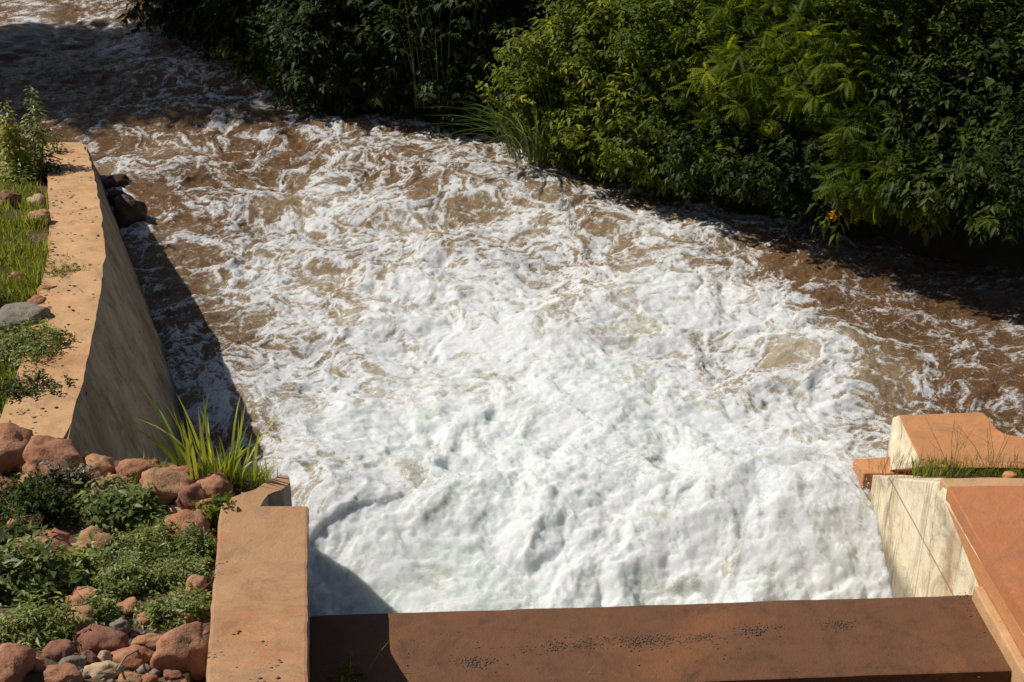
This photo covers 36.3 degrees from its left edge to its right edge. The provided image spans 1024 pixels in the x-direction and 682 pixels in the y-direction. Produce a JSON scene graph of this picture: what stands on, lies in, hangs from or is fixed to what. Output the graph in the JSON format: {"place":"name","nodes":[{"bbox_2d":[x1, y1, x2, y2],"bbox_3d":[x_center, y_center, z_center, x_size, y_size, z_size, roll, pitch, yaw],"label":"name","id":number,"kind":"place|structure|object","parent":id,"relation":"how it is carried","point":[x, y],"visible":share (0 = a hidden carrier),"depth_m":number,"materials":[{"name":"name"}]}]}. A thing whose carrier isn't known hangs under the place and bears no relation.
{"place":"outdoors","nodes":[
{"label":"outdoors","id":0,"kind":"place"},
{"bbox_2d":[0,136,309,681],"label":"bank","id":1,"kind":"structure","parent":0,"point":[31,676],"depth_m":10.10,"materials":[{"name":"red soil"}]},
{"bbox_2d":[0,476,15,500],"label":"rock","id":2,"kind":"object","parent":1,"relation":"on","point":[2,483],"visible":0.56,"depth_m":10.26,"materials":[{"name":"red stone"}]},
{"bbox_2d":[0,189,21,207],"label":"rock","id":3,"kind":"object","parent":1,"relation":"on","point":[7,194],"visible":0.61,"depth_m":15.16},
{"bbox_2d":[0,323,28,417],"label":"bank grass","id":4,"kind":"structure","parent":1,"relation":"on","point":[4,376],"depth_m":11.77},
{"bbox_2d":[0,422,33,472],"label":"rock","id":5,"kind":"object","parent":1,"relation":"on","point":[14,439],"visible":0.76,"depth_m":10.57,"materials":[{"name":"red stone"}]},
{"bbox_2d":[0,643,35,681],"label":"rock","id":6,"kind":"object","parent":1,"relation":"on","point":[17,662],"visible":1,"depth_m":7.79,"materials":[{"name":"red stone"}]},
{"bbox_2d":[0,100,41,179],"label":"tall weed","id":7,"kind":"object","parent":1,"relation":"on","point":[11,144],"visible":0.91,"depth_m":16.66,"materials":[{"name":"green plant"}]},
{"bbox_2d":[0,154,43,185],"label":"weed","id":8,"kind":"object","parent":1,"relation":"on","point":[8,172],"visible":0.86,"depth_m":16.60,"materials":[{"name":"green plant"}]},
{"bbox_2d":[6,513,42,532],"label":"rock","id":9,"kind":"object","parent":1,"relation":"on","point":[28,518],"visible":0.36,"depth_m":10.03,"materials":[{"name":"red stone"}]},
{"bbox_2d":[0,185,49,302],"bbox_3d":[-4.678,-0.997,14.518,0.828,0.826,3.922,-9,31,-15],"label":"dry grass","id":10,"kind":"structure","parent":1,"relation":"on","point":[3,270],"depth_m":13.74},
{"bbox_2d":[0,302,50,332],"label":"rock","id":11,"kind":"object","parent":1,"relation":"on","point":[16,312],"visible":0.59,"depth_m":12.40,"materials":[{"name":"grey stone"}]},
{"bbox_2d":[0,173,54,305],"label":"grass","id":12,"kind":"structure","parent":1,"relation":"on","point":[8,291],"depth_m":13.76,"materials":[{"name":"plant"}]},
{"bbox_2d":[0,508,65,553],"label":"weed","id":13,"kind":"object","parent":1,"relation":"on","point":[19,530],"visible":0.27,"depth_m":9.76,"materials":[{"name":"green plant"}]},
{"bbox_2d":[27,193,46,207],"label":"stone","id":14,"kind":"object","parent":1,"relation":"on","point":[41,196],"visible":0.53,"depth_m":15.37,"materials":[{"name":"stone"}]},
{"bbox_2d":[24,209,50,226],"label":"rock","id":15,"kind":"object","parent":1,"relation":"on","point":[43,213],"visible":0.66,"depth_m":14.55,"materials":[{"name":"beige stone"}]},
{"bbox_2d":[31,657,44,671],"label":"rock","id":16,"kind":"object","parent":1,"relation":"on","point":[38,665],"visible":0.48,"depth_m":7.96,"materials":[{"name":"beige stone"}]},
{"bbox_2d":[0,314,76,373],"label":"weed","id":17,"kind":"object","parent":1,"relation":"on","point":[28,337],"visible":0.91,"depth_m":11.99,"materials":[{"name":"green plant"}]},
{"bbox_2d":[0,466,79,529],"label":"weed","id":18,"kind":"object","parent":1,"relation":"on","point":[23,498],"visible":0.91,"depth_m":10.11,"materials":[{"name":"green plant"}]},
{"bbox_2d":[17,86,63,171],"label":"tall weed","id":19,"kind":"object","parent":1,"relation":"on","point":[41,140],"visible":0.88,"depth_m":16.90,"materials":[{"name":"green plant"}]},
{"bbox_2d":[13,536,70,564],"bbox_3d":[-2.922,1.324,9.649,0.387,0.277,0.350,-22,37,-33],"label":"rock","id":20,"kind":"object","parent":1,"relation":"on","point":[66,545],"visible":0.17,"depth_m":9.59,"materials":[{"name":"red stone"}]},
{"bbox_2d":[0,519,87,607],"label":"weed","id":21,"kind":"object","parent":1,"relation":"on","point":[40,568],"visible":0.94,"depth_m":9.03,"materials":[{"name":"green plant"}]},
{"bbox_2d":[0,360,87,408],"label":"weed","id":22,"kind":"object","parent":1,"relation":"on","point":[17,385],"visible":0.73,"depth_m":11.41,"materials":[{"name":"green plant"}]},
{"bbox_2d":[0,583,90,651],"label":"weed","id":23,"kind":"object","parent":1,"relation":"on","point":[37,623],"visible":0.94,"depth_m":8.39,"materials":[{"name":"green plant"}]},
{"bbox_2d":[15,435,82,479],"bbox_3d":[-3.183,0.828,10.677,0.417,0.326,0.472,-22,36,-33],"label":"rock","id":24,"kind":"object","parent":1,"relation":"on","point":[37,448],"visible":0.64,"depth_m":10.57,"materials":[{"name":"red stone"}]},
{"bbox_2d":[31,158,71,183],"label":"weed","id":25,"kind":"object","parent":1,"relation":"on","point":[44,177],"visible":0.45,"depth_m":16.87,"materials":[{"name":"green plant"}]},
{"bbox_2d":[39,127,67,161],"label":"tall weed","id":26,"kind":"object","parent":1,"relation":"on","point":[55,143],"visible":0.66,"depth_m":17.91,"materials":[{"name":"green plant"}]},
{"bbox_2d":[40,528,70,545],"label":"rock","id":27,"kind":"object","parent":1,"relation":"on","point":[59,535],"visible":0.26,"depth_m":9.91,"materials":[{"name":"red stone"}]},
{"bbox_2d":[41,639,76,661],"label":"rock","id":28,"kind":"object","parent":1,"relation":"on","point":[55,650],"visible":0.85,"depth_m":8.15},
{"bbox_2d":[16,451,107,510],"bbox_3d":[-3.016,0.960,10.489,0.622,0.416,0.416,10,31,17],"label":"weed","id":29,"kind":"object","parent":1,"relation":"on","point":[74,475],"visible":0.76,"depth_m":10.42,"materials":[{"name":"green plant"}]},
{"bbox_2d":[41,663,83,681],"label":"rock","id":30,"kind":"object","parent":1,"relation":"on","point":[66,672],"visible":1,"depth_m":7.83,"materials":[{"name":"red stone"}]},
{"bbox_2d":[36,253,89,280],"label":"weed","id":31,"kind":"object","parent":1,"relation":"on","point":[61,268],"visible":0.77,"depth_m":13.29,"materials":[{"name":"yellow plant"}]},
{"bbox_2d":[58,655,86,669],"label":"rock","id":32,"kind":"object","parent":1,"relation":"on","point":[79,662],"visible":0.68,"depth_m":8.10,"materials":[{"name":"grey stone"}]},
{"bbox_2d":[61,605,94,633],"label":"rock","id":33,"kind":"object","parent":1,"relation":"on","point":[88,609],"visible":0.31,"depth_m":8.61,"materials":[{"name":"beige stone"}]},
{"bbox_2d":[62,586,99,610],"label":"rock","id":34,"kind":"object","parent":1,"relation":"on","point":[82,591],"visible":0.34,"depth_m":8.96,"materials":[{"name":"red stone"}]},
{"bbox_2d":[56,531,116,585],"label":"weed","id":35,"kind":"object","parent":1,"relation":"on","point":[87,562],"visible":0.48,"depth_m":9.55,"materials":[{"name":"green plant"}]},
{"bbox_2d":[79,650,97,665],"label":"rock","id":36,"kind":"object","parent":1,"relation":"on","point":[91,656],"visible":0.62,"depth_m":8.18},
{"bbox_2d":[0,142,185,462],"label":"wing wall","id":37,"kind":"structure","parent":1,"relation":"on","point":[112,355],"depth_m":12.95,"materials":[{"name":"beige concrete"}]},
{"bbox_2d":[10,142,281,681],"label":"wall specks","id":38,"kind":"structure","parent":37,"relation":"on","point":[259,678],"depth_m":12.86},
{"bbox_2d":[76,525,115,564],"bbox_3d":[-2.659,1.314,9.956,0.255,0.275,0.328,0,30,0],"label":"rock","id":39,"kind":"object","parent":1,"relation":"on","point":[97,538],"visible":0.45,"depth_m":9.88,"materials":[{"name":"beige stone"}]},
{"bbox_2d":[83,453,115,478],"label":"rock","id":40,"kind":"object","parent":1,"relation":"on","point":[103,463],"visible":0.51,"depth_m":10.64,"materials":[{"name":"beige stone"}]},
{"bbox_2d":[70,623,129,655],"bbox_3d":[-2.228,1.649,8.460,0.330,0.181,0.200,0,30,0],"label":"rock","id":41,"kind":"object","parent":1,"relation":"on","point":[96,639],"visible":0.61,"depth_m":8.40,"materials":[{"name":"stone"}]},
{"bbox_2d":[82,472,119,497],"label":"rock","id":42,"kind":"object","parent":1,"relation":"on","point":[109,477],"visible":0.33,"depth_m":10.44,"materials":[{"name":"beige stone"}]},
{"bbox_2d":[77,589,128,626],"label":"weed","id":43,"kind":"object","parent":1,"relation":"on","point":[104,613],"visible":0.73,"depth_m":8.84,"materials":[{"name":"green plant"}]},
{"bbox_2d":[83,660,124,678],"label":"rock","id":44,"kind":"object","parent":1,"relation":"on","point":[102,670],"visible":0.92,"depth_m":8.01,"materials":[{"name":"stone"}]},
{"bbox_2d":[97,650,111,661],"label":"stone","id":45,"kind":"object","parent":1,"relation":"on","point":[103,655],"visible":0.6,"depth_m":8.24,"materials":[{"name":"stone"}]},
{"bbox_2d":[68,475,170,542],"bbox_3d":[-2.581,1.151,10.255,0.697,0.417,0.552,0,30,0],"label":"weed","id":46,"kind":"object","parent":1,"relation":"on","point":[104,511],"visible":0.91,"depth_m":10.18,"materials":[{"name":"green plant"}]},
{"bbox_2d":[109,617,130,634],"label":"stone","id":47,"kind":"object","parent":1,"relation":"on","point":[121,624],"visible":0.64,"depth_m":8.69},
{"bbox_2d":[101,470,141,500],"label":"weed","id":48,"kind":"object","parent":1,"relation":"on","point":[124,485],"visible":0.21,"depth_m":10.44,"materials":[{"name":"green plant"}]},
{"bbox_2d":[79,624,171,681],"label":"gravel","id":49,"kind":"structure","parent":1,"relation":"on","point":[134,633],"depth_m":8.34,"materials":[{"name":"gravel"}]},
{"bbox_2d":[116,597,136,615],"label":"rock","id":50,"kind":"object","parent":1,"relation":"on","point":[128,604],"visible":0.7,"depth_m":9.00,"materials":[{"name":"red stone"}]},
{"bbox_2d":[87,540,169,603],"bbox_3d":[-2.316,1.442,9.388,0.490,0.396,0.635,0,30,0],"label":"weed","id":51,"kind":"object","parent":1,"relation":"on","point":[123,584],"visible":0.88,"depth_m":9.30,"materials":[{"name":"green plant"}]},
{"bbox_2d":[117,671,142,681],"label":"rock","id":52,"kind":"object","parent":1,"relation":"on","point":[124,676],"visible":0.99,"depth_m":7.98,"materials":[{"name":"beige stone"}]},
{"bbox_2d":[111,644,153,670],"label":"rock","id":53,"kind":"object","parent":1,"relation":"on","point":[142,655],"visible":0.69,"depth_m":8.27,"materials":[{"name":"red stone"}]},
{"bbox_2d":[115,458,161,482],"bbox_3d":[-2.571,0.889,10.740,0.321,0.191,0.225,-12,32,-20],"label":"rock","id":54,"kind":"object","parent":1,"relation":"on","point":[140,465],"visible":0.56,"depth_m":10.65,"materials":[{"name":"red stone"}]},
{"bbox_2d":[136,612,151,626],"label":"stone","id":55,"kind":"object","parent":1,"relation":"on","point":[144,619],"visible":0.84,"depth_m":8.88,"materials":[{"name":"beige stone"}]},
{"bbox_2d":[131,633,160,649],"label":"rock","id":56,"kind":"object","parent":1,"relation":"on","point":[148,640],"visible":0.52,"depth_m":8.59,"materials":[{"name":"beige stone"}]},
{"bbox_2d":[86,509,207,577],"bbox_3d":[-2.355,1.381,9.931,0.769,0.444,0.678,-24,38,-35],"label":"weed","id":57,"kind":"object","parent":1,"relation":"on","point":[143,546],"visible":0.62,"depth_m":9.90,"materials":[{"name":"green plant"}]},
{"bbox_2d":[139,467,194,509],"bbox_3d":[-2.329,0.979,10.538,0.372,0.289,0.357,-7,31,-13],"label":"rock","id":58,"kind":"object","parent":1,"relation":"on","point":[174,481],"visible":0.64,"depth_m":10.43,"materials":[{"name":"beige stone"}]},
{"bbox_2d":[130,585,210,631],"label":"weed","id":59,"kind":"object","parent":1,"relation":"on","point":[164,619],"visible":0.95,"depth_m":8.94,"materials":[{"name":"green plant"}]},
{"bbox_2d":[163,669,182,679],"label":"stone","id":60,"kind":"object","parent":1,"relation":"on","point":[168,674],"visible":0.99,"depth_m":8.13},
{"bbox_2d":[142,547,214,595],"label":"weed","id":61,"kind":"object","parent":1,"relation":"on","point":[181,570],"visible":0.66,"depth_m":9.53,"materials":[{"name":"green plant"}]},
{"bbox_2d":[150,621,207,680],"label":"rock","id":62,"kind":"object","parent":1,"relation":"on","point":[183,648],"visible":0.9,"depth_m":8.24,"materials":[{"name":"red stone"}]},
{"bbox_2d":[155,581,211,618],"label":"weed","id":63,"kind":"object","parent":1,"relation":"on","point":[197,596],"visible":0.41,"depth_m":9.17,"materials":[{"name":"green plant"}]},
{"bbox_2d":[166,464,201,481],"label":"rock","id":64,"kind":"object","parent":1,"relation":"on","point":[182,468],"visible":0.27,"depth_m":10.67,"materials":[{"name":"red stone"}]},
{"bbox_2d":[162,509,214,540],"bbox_3d":[-2.125,1.238,10.216,0.320,0.260,0.311,-11,32,-18],"label":"rock","id":65,"kind":"object","parent":1,"relation":"on","point":[197,517],"visible":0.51,"depth_m":10.14,"materials":[{"name":"red stone"}]},
{"bbox_2d":[162,510,217,570],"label":"weed","id":66,"kind":"object","parent":1,"relation":"on","point":[204,543],"visible":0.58,"depth_m":9.97,"materials":[{"name":"green plant"}]},
{"bbox_2d":[173,483,208,510],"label":"rock","id":67,"kind":"object","parent":1,"relation":"on","point":[188,496],"visible":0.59,"depth_m":10.39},
{"bbox_2d":[114,452,270,483],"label":"edge grass","id":68,"kind":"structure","parent":1,"relation":"on","point":[257,470],"depth_m":10.76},
{"bbox_2d":[185,574,206,595],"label":"rock","id":69,"kind":"object","parent":1,"relation":"on","point":[198,581],"visible":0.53,"depth_m":9.38,"materials":[{"name":"beige stone"}]},
{"bbox_2d":[196,498,222,527],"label":"rock","id":70,"kind":"object","parent":1,"relation":"on","point":[208,502],"visible":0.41,"depth_m":10.34,"materials":[{"name":"beige stone"}]},
{"bbox_2d":[195,471,233,500],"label":"rock","id":71,"kind":"object","parent":1,"relation":"on","point":[217,482],"visible":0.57,"depth_m":10.50,"materials":[{"name":"red stone"}]},
{"bbox_2d":[192,490,236,533],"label":"weed","id":72,"kind":"object","parent":1,"relation":"on","point":[215,511],"visible":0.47,"depth_m":10.30,"materials":[{"name":"green plant"}]},
{"bbox_2d":[128,379,305,489],"bbox_3d":[-1.962,0.637,10.698,1.376,0.752,0.646,0,30,0],"label":"grass clump","id":73,"kind":"object","parent":1,"relation":"on","point":[206,460],"visible":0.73,"depth_m":10.69,"materials":[{"name":"plant"}]},
{"bbox_2d":[206,476,308,681],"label":"channel wall","id":74,"kind":"structure","parent":1,"relation":"on","point":[260,590],"depth_m":9.10,"materials":[{"name":"concrete"}]},
{"bbox_2d":[0,0,1023,678],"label":"river","id":75,"kind":"structure","parent":0,"point":[394,280],"depth_m":15.38,"materials":[{"name":"liquid"}]},
{"bbox_2d":[100,173,128,187],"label":"rock","id":76,"kind":"object","parent":75,"relation":"in","point":[115,180],"visible":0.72,"depth_m":18.33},
{"bbox_2d":[107,189,127,203],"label":"rock","id":77,"kind":"object","parent":75,"relation":"on","point":[112,194],"visible":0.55,"depth_m":18.03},
{"bbox_2d":[113,194,147,228],"bbox_3d":[-4.345,-1.436,17.680,0.389,0.454,0.413,0,30,0],"label":"rock","id":78,"kind":"object","parent":75,"relation":"in","point":[129,210],"visible":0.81,"depth_m":17.56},
{"bbox_2d":[173,304,882,581],"bbox_3d":[-0.122,0.611,13.760,6.516,0.762,3.995,0,30,0],"label":"water spray","id":79,"kind":"object","parent":75,"relation":"on","point":[571,445],"visible":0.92,"depth_m":13.12,"materials":[{"name":"liquid"}]},
{"bbox_2d":[549,140,617,185],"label":"water plant","id":80,"kind":"object","parent":75,"relation":"in","point":[587,166],"visible":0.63,"depth_m":18.75,"materials":[{"name":"green plant"}]},
{"bbox_2d":[126,0,1023,269],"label":"bank","id":81,"kind":"structure","parent":0,"point":[991,251],"depth_m":17.24,"materials":[{"name":"soil"}]},
{"bbox_2d":[116,0,357,93],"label":"shaded tree","id":82,"kind":"object","parent":81,"relation":"on","point":[208,20],"visible":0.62,"depth_m":21.46,"materials":[{"name":"green plant"}]},
{"bbox_2d":[208,24,281,94],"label":"shrub","id":83,"kind":"object","parent":81,"relation":"on","point":[237,59],"visible":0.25,"depth_m":21.46,"materials":[{"name":"green plant"}]},
{"bbox_2d":[259,0,464,118],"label":"shaded tree","id":84,"kind":"object","parent":81,"relation":"on","point":[346,72],"visible":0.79,"depth_m":20.09,"materials":[{"name":"green plant"}]},
{"bbox_2d":[377,0,494,110],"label":"reed clump","id":85,"kind":"object","parent":81,"relation":"on","point":[437,74],"visible":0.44,"depth_m":19.62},
{"bbox_2d":[368,0,574,138],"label":"shaded tree","id":86,"kind":"object","parent":81,"relation":"on","point":[465,51],"visible":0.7,"depth_m":19.57,"materials":[{"name":"green plant"}]},
{"bbox_2d":[396,0,609,67],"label":"shaded tree","id":87,"kind":"object","parent":81,"relation":"on","point":[434,4],"visible":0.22,"depth_m":19.38,"materials":[{"name":"green plant"}]},
{"bbox_2d":[422,60,593,163],"bbox_3d":[0.133,-2.738,18.566,2.550,1.332,2.073,10,32,17],"label":"reed clump","id":88,"kind":"object","parent":81,"relation":"on","point":[532,143],"visible":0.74,"depth_m":18.74,"materials":[{"name":"plant"}]},
{"bbox_2d":[475,0,712,193],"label":"shrub","id":89,"kind":"object","parent":81,"relation":"on","point":[584,34],"visible":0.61,"depth_m":18.26,"materials":[{"name":"green plant"}]},
{"bbox_2d":[587,0,785,204],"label":"shrub","id":90,"kind":"object","parent":81,"relation":"on","point":[665,75],"visible":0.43,"depth_m":17.54,"materials":[{"name":"green plant"}]},
{"bbox_2d":[686,119,748,193],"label":"shrub","id":91,"kind":"object","parent":81,"relation":"on","point":[708,148],"visible":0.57,"depth_m":17.26,"materials":[{"name":"green plant"}]},
{"bbox_2d":[644,47,889,231],"bbox_3d":[3.123,-2.229,17.129,3.261,1.956,1.974,0,30,0],"label":"shrub","id":92,"kind":"object","parent":81,"relation":"on","point":[785,184],"visible":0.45,"depth_m":16.90,"materials":[{"name":"green plant"}]},
{"bbox_2d":[656,0,960,194],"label":"feathery tree","id":93,"kind":"object","parent":81,"relation":"on","point":[789,54],"visible":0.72,"depth_m":16.70,"materials":[{"name":"green plant"}]},
{"bbox_2d":[795,77,979,227],"bbox_3d":[4.124,-1.927,16.637,2.097,1.956,2.248,15,33,25],"label":"shrub","id":94,"kind":"object","parent":81,"relation":"on","point":[854,190],"visible":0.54,"depth_m":16.10,"materials":[{"name":"green plant"}]},
{"bbox_2d":[805,199,848,249],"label":"flowering sprig","id":95,"kind":"object","parent":94,"relation":"attached to","point":[824,228],"visible":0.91,"depth_m":16.56,"materials":[{"name":"green plant"}]},
{"bbox_2d":[813,0,1023,124],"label":"leafy tree","id":96,"kind":"object","parent":81,"relation":"on","point":[944,4],"visible":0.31,"depth_m":16.24,"materials":[{"name":"green plant"}]},
{"bbox_2d":[864,0,1023,247],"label":"shrub","id":97,"kind":"object","parent":81,"relation":"on","point":[990,156],"visible":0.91,"depth_m":15.53,"materials":[{"name":"green plant"}]},
{"bbox_2d":[894,216,951,246],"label":"flowering sprig","id":98,"kind":"object","parent":97,"relation":"attached to","point":[926,229],"visible":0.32,"depth_m":16.58,"materials":[{"name":"green plant"}]},
{"bbox_2d":[911,451,1023,477],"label":"grass","id":99,"kind":"structure","parent":0,"point":[958,468],"depth_m":12.06,"materials":[{"name":"plant"}]},
{"bbox_2d":[930,468,1022,477],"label":"bank side","id":100,"kind":"structure","parent":0,"point":[938,469],"depth_m":12.08,"materials":[{"name":"red soil"}]},
{"bbox_2d":[867,446,1023,480],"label":"strip dry grass","id":101,"kind":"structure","parent":100,"relation":"on","point":[938,463],"depth_m":12.08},
{"bbox_2d":[870,475,1023,681],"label":"channel wall","id":102,"kind":"structure","parent":100,"relation":"on","point":[949,536],"depth_m":10.88,"materials":[{"name":"beige concrete"}]},
{"bbox_2d":[309,595,1011,681],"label":"concrete slab","id":103,"kind":"structure","parent":102,"relation":"on","point":[926,639],"depth_m":10.02,"materials":[{"name":"concrete"}]},
{"bbox_2d":[346,592,984,671],"bbox_3d":[0.947,1.961,10.000,4.309,0.012,0.648,-3,30,-5],"label":"slab debris","id":104,"kind":"object","parent":103,"relation":"on","point":[669,637],"visible":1,"depth_m":10.05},
{"bbox_2d":[924,415,973,472],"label":"dry weed","id":105,"kind":"object","parent":100,"relation":"on","point":[952,441],"visible":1,"depth_m":11.92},
{"bbox_2d":[887,412,1023,476],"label":"concrete block","id":106,"kind":"structure","parent":100,"relation":"on","point":[911,434],"depth_m":12.48,"materials":[{"name":"concrete"}]},
{"bbox_2d":[852,457,912,489],"bbox_3d":[3.155,1.505,13.052,0.699,1.143,0.257,0,30,0],"label":"concrete ledge","id":107,"kind":"object","parent":106,"relation":"attached to","point":[863,468],"visible":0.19,"depth_m":12.73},
{"bbox_2d":[953,418,1023,470],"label":"dry weed","id":108,"kind":"object","parent":100,"relation":"on","point":[994,440],"visible":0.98,"depth_m":12.01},
{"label":"terrace","id":109,"kind":"structure","parent":0,"visible":0},
{"bbox_2d":[327,640,389,681],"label":"weed","id":110,"kind":"object","parent":109,"relation":"on","point":[351,664],"visible":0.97,"depth_m":9.73,"materials":[{"name":"green plant"}]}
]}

